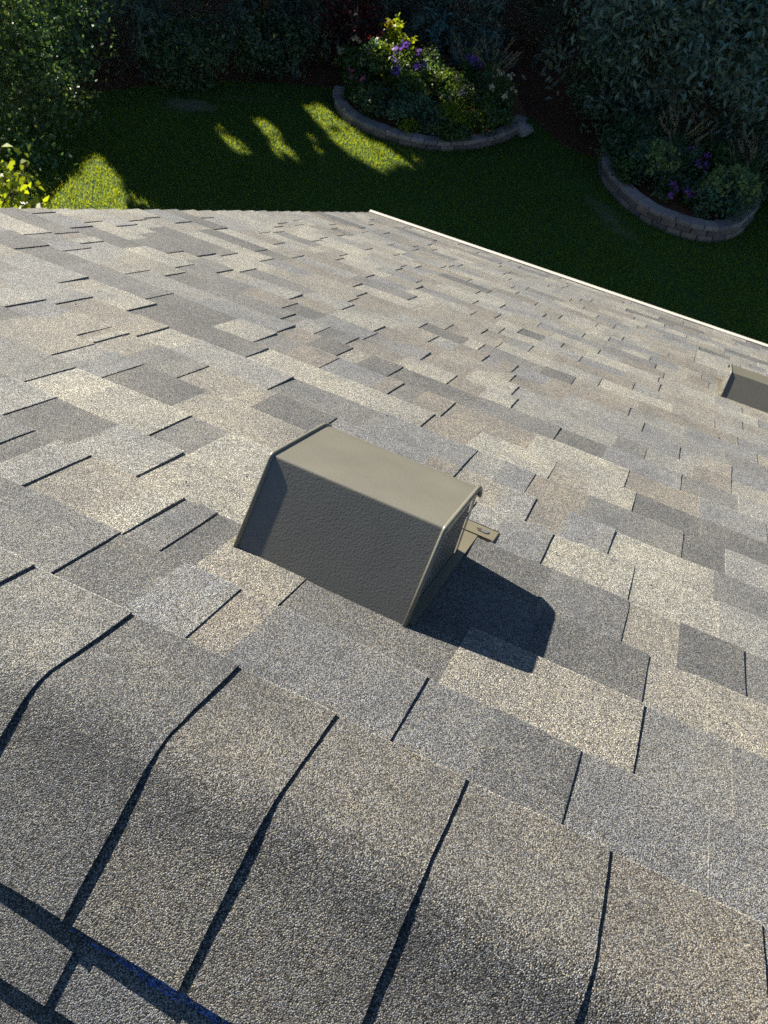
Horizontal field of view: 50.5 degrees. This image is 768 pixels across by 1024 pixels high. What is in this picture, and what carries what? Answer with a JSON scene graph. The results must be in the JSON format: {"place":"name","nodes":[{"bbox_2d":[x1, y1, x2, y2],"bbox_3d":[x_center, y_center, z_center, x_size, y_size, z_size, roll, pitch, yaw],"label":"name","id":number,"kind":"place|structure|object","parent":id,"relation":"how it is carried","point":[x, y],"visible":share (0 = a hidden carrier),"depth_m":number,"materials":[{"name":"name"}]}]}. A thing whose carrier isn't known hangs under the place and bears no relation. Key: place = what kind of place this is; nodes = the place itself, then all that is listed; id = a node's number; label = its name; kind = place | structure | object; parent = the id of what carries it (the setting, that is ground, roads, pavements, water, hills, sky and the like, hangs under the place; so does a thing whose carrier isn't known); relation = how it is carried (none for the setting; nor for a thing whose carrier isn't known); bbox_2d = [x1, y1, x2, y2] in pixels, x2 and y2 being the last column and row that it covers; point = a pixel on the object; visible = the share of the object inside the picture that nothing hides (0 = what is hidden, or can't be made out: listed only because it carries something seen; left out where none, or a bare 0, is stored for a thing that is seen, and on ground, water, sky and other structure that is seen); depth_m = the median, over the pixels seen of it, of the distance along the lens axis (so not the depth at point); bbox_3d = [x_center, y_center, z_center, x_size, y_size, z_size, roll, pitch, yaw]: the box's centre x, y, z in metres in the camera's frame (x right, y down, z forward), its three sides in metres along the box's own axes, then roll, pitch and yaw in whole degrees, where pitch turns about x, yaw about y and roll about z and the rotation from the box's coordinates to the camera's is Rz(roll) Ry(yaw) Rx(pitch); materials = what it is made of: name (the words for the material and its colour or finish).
{"place":"outdoors","nodes":[
{"label":"outdoors","id":0,"kind":"place"},
{"bbox_2d":[0,81,767,343],"bbox_3d":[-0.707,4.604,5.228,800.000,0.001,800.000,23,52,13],"label":"lawn","id":1,"kind":"structure","parent":0,"point":[182,99],"depth_m":13.40,"materials":[{"name":"green plant"}]},
{"bbox_2d":[0,143,81,208],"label":"young tree","id":2,"kind":"object","parent":1,"relation":"on","point":[21,190],"visible":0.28,"depth_m":5.49,"materials":[{"name":"green plant"}]},
{"bbox_2d":[0,0,128,176],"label":"leafy tree","id":3,"kind":"object","parent":1,"relation":"on","point":[39,29],"visible":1,"depth_m":11.91,"materials":[{"name":"green plant"}]},
{"bbox_2d":[0,207,767,1023],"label":"house","id":4,"kind":"structure","parent":1,"relation":"on","point":[516,773],"depth_m":1.05,"materials":[{"name":"shingles"},{"name":"painted metal trim"}]},
{"bbox_2d":[230,423,499,627],"bbox_3d":[-0.009,0.018,1.303,0.332,0.294,0.393,23,52,13],"label":"roof vent","id":5,"kind":"object","parent":4,"relation":"on","point":[381,531],"visible":1,"depth_m":1.17,"materials":[{"name":"metal"}]},
{"bbox_2d":[716,363,767,412],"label":"roof vent","id":6,"kind":"object","parent":4,"relation":"on","point":[749,388],"visible":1,"depth_m":3.23,"materials":[{"name":"metal"}]},
{"bbox_2d":[0,0,767,195],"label":"mulch border","id":7,"kind":"object","parent":1,"relation":"on","point":[550,115],"visible":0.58,"depth_m":16.31,"materials":[{"name":"soil"}]},
{"bbox_2d":[1,0,115,90],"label":"shrub","id":8,"kind":"object","parent":7,"relation":"on","point":[94,36],"visible":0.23,"depth_m":14.36,"materials":[{"name":"green plant"}]},
{"bbox_2d":[58,0,223,87],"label":"fir tree","id":9,"kind":"object","parent":7,"relation":"on","point":[141,16],"visible":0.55,"depth_m":15.06,"materials":[{"name":"green plant"}]},
{"bbox_2d":[127,1,237,92],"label":"shrub","id":10,"kind":"object","parent":7,"relation":"on","point":[185,61],"visible":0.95,"depth_m":14.76,"materials":[{"name":"green plant"}]},
{"bbox_2d":[201,0,327,79],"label":"fir tree","id":11,"kind":"object","parent":7,"relation":"on","point":[240,10],"visible":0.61,"depth_m":15.62,"materials":[{"name":"green plant"}]},
{"bbox_2d":[217,0,318,79],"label":"shrub","id":12,"kind":"object","parent":7,"relation":"on","point":[244,43],"visible":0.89,"depth_m":15.38,"materials":[{"name":"green plant"}]},
{"bbox_2d":[276,0,394,68],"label":"fir tree","id":13,"kind":"object","parent":7,"relation":"on","point":[301,6],"visible":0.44,"depth_m":15.93,"materials":[{"name":"green plant"}]},
{"bbox_2d":[312,0,403,65],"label":"red shrub","id":14,"kind":"object","parent":7,"relation":"on","point":[347,31],"visible":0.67,"depth_m":15.82,"materials":[{"name":"green plant"}]},
{"bbox_2d":[377,0,519,74],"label":"spruce tree","id":15,"kind":"object","parent":7,"relation":"on","point":[442,27],"visible":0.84,"depth_m":16.38,"materials":[{"name":"green plant"}]},
{"bbox_2d":[500,0,632,67],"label":"fir tree","id":16,"kind":"object","parent":7,"relation":"on","point":[546,6],"visible":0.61,"depth_m":17.35,"materials":[{"name":"green plant"}]},
{"bbox_2d":[561,45,668,130],"bbox_3d":[4.291,-7.941,15.157,2.232,1.521,2.114,23,52,13],"label":"shrub","id":17,"kind":"object","parent":7,"relation":"on","point":[576,84],"visible":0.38,"depth_m":15.04,"materials":[{"name":"green plant"}]},
{"bbox_2d":[521,0,767,162],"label":"arching tree","id":18,"kind":"object","parent":7,"relation":"on","point":[705,29],"visible":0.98,"depth_m":13.89,"materials":[{"name":"green plant"}]},
{"bbox_2d":[750,133,767,198],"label":"shrub","id":19,"kind":"object","parent":7,"relation":"on","point":[765,149],"visible":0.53,"depth_m":13.84,"materials":[{"name":"green plant"}]},
{"bbox_2d":[332,86,526,150],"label":"retaining wall","id":20,"kind":"structure","parent":1,"relation":"on","point":[356,119],"depth_m":14.54,"materials":[{"name":"concrete"}]},
{"bbox_2d":[515,120,533,137],"bbox_3d":[2.547,-7.060,15.027,0.417,0.291,0.335,23,52,13],"label":"boulder","id":21,"kind":"object","parent":1,"relation":"on","point":[524,129],"visible":0.89,"depth_m":14.92,"materials":[{"name":"stone"}]},
{"bbox_2d":[598,146,761,241],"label":"retaining wall","id":22,"kind":"structure","parent":1,"relation":"on","point":[634,201],"depth_m":13.32,"materials":[{"name":"stone"}]},
{"bbox_2d":[754,144,767,199],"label":"purple aster","id":23,"kind":"object","parent":1,"relation":"on","point":[765,166],"visible":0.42,"depth_m":13.95,"materials":[{"name":"green plant"}]},
{"bbox_2d":[338,54,526,136],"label":"bed soil","id":24,"kind":"structure","parent":0,"point":[515,107],"depth_m":15.41,"materials":[{"name":"brown soil"}]},
{"bbox_2d":[331,34,375,85],"bbox_3d":[-0.563,-8.402,15.166,0.696,0.965,0.874,-23,57,-23],"label":"garden phlox","id":25,"kind":"object","parent":24,"relation":"on","point":[349,58],"visible":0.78,"depth_m":15.02,"materials":[{"name":"green plant"}]},
{"bbox_2d":[337,67,378,102],"bbox_3d":[-0.482,-7.792,14.911,0.721,0.602,0.649,23,52,13],"label":"garden phlox","id":26,"kind":"object","parent":24,"relation":"on","point":[355,78],"visible":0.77,"depth_m":14.84,"materials":[{"name":"green plant"}]},
{"bbox_2d":[343,81,394,120],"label":"mounded plant","id":27,"kind":"object","parent":24,"relation":"on","point":[365,101],"visible":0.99,"depth_m":14.59,"materials":[{"name":"green plant"}]},
{"bbox_2d":[350,50,395,91],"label":"leafy plant","id":28,"kind":"object","parent":24,"relation":"on","point":[370,73],"visible":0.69,"depth_m":15.05,"materials":[{"name":"green plant"}]},
{"bbox_2d":[348,36,397,79],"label":"leafy plant","id":29,"kind":"object","parent":24,"relation":"on","point":[374,45],"visible":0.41,"depth_m":15.24,"materials":[{"name":"green plant"}]},
{"bbox_2d":[371,13,417,76],"bbox_3d":[0.131,-8.799,15.453,0.996,1.142,0.940,7,50,0],"label":"lime shrub","id":30,"kind":"object","parent":24,"relation":"on","point":[394,41],"visible":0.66,"depth_m":15.30,"materials":[{"name":"green plant"}]},
{"bbox_2d":[381,68,433,103],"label":"mounded plant","id":31,"kind":"object","parent":24,"relation":"on","point":[416,83],"visible":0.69,"depth_m":14.73,"materials":[{"name":"green plant"}]},
{"bbox_2d":[383,40,431,88],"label":"purple flower","id":32,"kind":"object","parent":24,"relation":"on","point":[405,58],"visible":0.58,"depth_m":14.93,"materials":[{"name":"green plant"}]},
{"bbox_2d":[381,85,433,127],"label":"mounded plant","id":33,"kind":"object","parent":24,"relation":"on","point":[399,110],"visible":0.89,"depth_m":14.40,"materials":[{"name":"green plant"}]},
{"bbox_2d":[396,116,420,135],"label":"mounded plant","id":34,"kind":"object","parent":24,"relation":"on","point":[407,125],"visible":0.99,"depth_m":14.39,"materials":[{"name":"green plant"}]},
{"bbox_2d":[407,98,451,136],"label":"leafy plant","id":35,"kind":"object","parent":24,"relation":"on","point":[429,121],"visible":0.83,"depth_m":14.40,"materials":[{"name":"green plant"}]},
{"bbox_2d":[411,42,458,83],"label":"leafy plant","id":36,"kind":"object","parent":24,"relation":"on","point":[437,60],"visible":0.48,"depth_m":15.47,"materials":[{"name":"green plant"}]},
{"bbox_2d":[422,62,471,103],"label":"leafy plant","id":37,"kind":"object","parent":24,"relation":"on","point":[441,77],"visible":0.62,"depth_m":15.11,"materials":[{"name":"green plant"}]},
{"bbox_2d":[436,76,470,112],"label":"wispy perennial","id":38,"kind":"object","parent":24,"relation":"on","point":[456,91],"visible":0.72,"depth_m":14.71,"materials":[{"name":"green plant"}]},
{"bbox_2d":[433,116,477,142],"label":"leafy plant","id":39,"kind":"object","parent":24,"relation":"on","point":[446,131],"visible":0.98,"depth_m":14.26,"materials":[{"name":"green plant"}]},
{"bbox_2d":[435,99,480,129],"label":"mounded plant","id":40,"kind":"object","parent":24,"relation":"on","point":[452,110],"visible":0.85,"depth_m":14.36,"materials":[{"name":"green plant"}]},
{"bbox_2d":[459,47,482,89],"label":"purple flower","id":41,"kind":"object","parent":24,"relation":"on","point":[475,72],"visible":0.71,"depth_m":15.34,"materials":[{"name":"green plant"}]},
{"bbox_2d":[459,66,511,111],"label":"leafy plant","id":42,"kind":"object","parent":24,"relation":"on","point":[480,85],"visible":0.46,"depth_m":15.11,"materials":[{"name":"green plant"}]},
{"bbox_2d":[463,89,511,138],"bbox_3d":[1.899,-7.125,14.500,0.899,0.792,0.913,23,52,13],"label":"mounded plant","id":43,"kind":"object","parent":24,"relation":"on","point":[489,109],"visible":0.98,"depth_m":14.43,"materials":[{"name":"green plant"}]},
{"bbox_2d":[476,68,518,112],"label":"wispy perennial","id":44,"kind":"object","parent":24,"relation":"on","point":[507,103],"visible":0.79,"depth_m":14.56,"materials":[{"name":"green plant"}]},
{"bbox_2d":[483,102,516,127],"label":"leafy plant","id":45,"kind":"object","parent":24,"relation":"on","point":[505,122],"visible":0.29,"depth_m":14.76,"materials":[{"name":"green plant"}]},
{"bbox_2d":[452,30,491,78],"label":"ornamental grass","id":46,"kind":"object","parent":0,"point":[464,60],"depth_m":15.69,"materials":[{"name":"green plant"}]},
{"bbox_2d":[473,32,523,85],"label":"ornamental grass","id":47,"kind":"object","parent":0,"point":[498,65],"depth_m":15.37,"materials":[{"name":"green plant"}]},
{"bbox_2d":[607,133,745,220],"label":"bed soil","id":48,"kind":"structure","parent":0,"point":[676,206],"depth_m":13.63,"materials":[{"name":"brown soil"}]},
{"bbox_2d":[607,151,650,187],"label":"leafy plant","id":49,"kind":"object","parent":48,"relation":"on","point":[621,166],"visible":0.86,"depth_m":13.68,"materials":[{"name":"green plant"}]},
{"bbox_2d":[588,98,675,177],"bbox_3d":[4.354,-6.452,14.186,1.660,1.148,1.718,23,52,13],"label":"shrub","id":50,"kind":"object","parent":48,"relation":"on","point":[622,133],"visible":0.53,"depth_m":14.05,"materials":[{"name":"green plant"}]},
{"bbox_2d":[621,131,662,167],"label":"mounded plant","id":51,"kind":"object","parent":48,"relation":"on","point":[633,144],"visible":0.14,"depth_m":13.89,"materials":[{"name":"green plant"}]},
{"bbox_2d":[623,136,686,188],"bbox_3d":[4.558,-5.878,13.659,1.068,0.817,1.044,23,52,13],"label":"mounded shrub","id":52,"kind":"object","parent":48,"relation":"on","point":[662,161],"visible":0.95,"depth_m":13.46,"materials":[{"name":"green plant"}]},
{"bbox_2d":[647,179,679,201],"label":"purple flower","id":53,"kind":"object","parent":48,"relation":"on","point":[663,197],"visible":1,"depth_m":13.47,"materials":[{"name":"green plant"}]},
{"bbox_2d":[654,134,686,159],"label":"leafy plant","id":54,"kind":"object","parent":48,"relation":"on","point":[673,143],"visible":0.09,"depth_m":13.95,"materials":[{"name":"green plant"}]},
{"bbox_2d":[656,140,713,187],"bbox_3d":[5.052,-5.900,13.837,0.949,0.654,1.026,-27,58,-25],"label":"leafy plant","id":55,"kind":"object","parent":48,"relation":"on","point":[684,153],"visible":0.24,"depth_m":13.76,"materials":[{"name":"green plant"}]},
{"bbox_2d":[669,171,706,202],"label":"leafy plant","id":56,"kind":"object","parent":48,"relation":"on","point":[684,184],"visible":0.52,"depth_m":13.57,"materials":[{"name":"green plant"}]},
{"bbox_2d":[678,186,698,206],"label":"purple flower","id":57,"kind":"object","parent":48,"relation":"on","point":[687,196],"visible":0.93,"depth_m":13.40,"materials":[{"name":"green plant"}]},
{"bbox_2d":[676,144,711,180],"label":"purple flower","id":58,"kind":"object","parent":48,"relation":"on","point":[689,164],"visible":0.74,"depth_m":13.66,"materials":[{"name":"green plant"}]},
{"bbox_2d":[691,205,710,219],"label":"silver plant","id":59,"kind":"object","parent":48,"relation":"on","point":[704,212],"visible":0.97,"depth_m":13.22,"materials":[{"name":"green plant"}]},
{"bbox_2d":[684,136,745,179],"bbox_3d":[5.681,-5.945,13.888,0.978,0.738,1.194,-1,51,-7],"label":"mounded plant","id":60,"kind":"object","parent":48,"relation":"on","point":[719,154],"visible":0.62,"depth_m":13.88,"materials":[{"name":"green plant"}]},
{"bbox_2d":[684,163,764,222],"bbox_3d":[5.577,-5.201,13.183,1.167,0.865,1.132,-33,61,-28],"label":"mounded shrub","id":61,"kind":"object","parent":48,"relation":"on","point":[719,191],"visible":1,"depth_m":13.04,"materials":[{"name":"green plant"}]},
{"bbox_2d":[726,162,767,207],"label":"leafy plant","id":62,"kind":"object","parent":48,"relation":"on","point":[764,185],"visible":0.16,"depth_m":13.41,"materials":[{"name":"green plant"}]},
{"bbox_2d":[659,105,713,150],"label":"ornamental grass","id":63,"kind":"object","parent":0,"point":[683,139],"depth_m":13.97,"materials":[{"name":"green plant"}]},
{"bbox_2d":[727,121,767,171],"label":"ornamental grass","id":64,"kind":"object","parent":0,"point":[747,165],"depth_m":13.82,"materials":[{"name":"green plant"}]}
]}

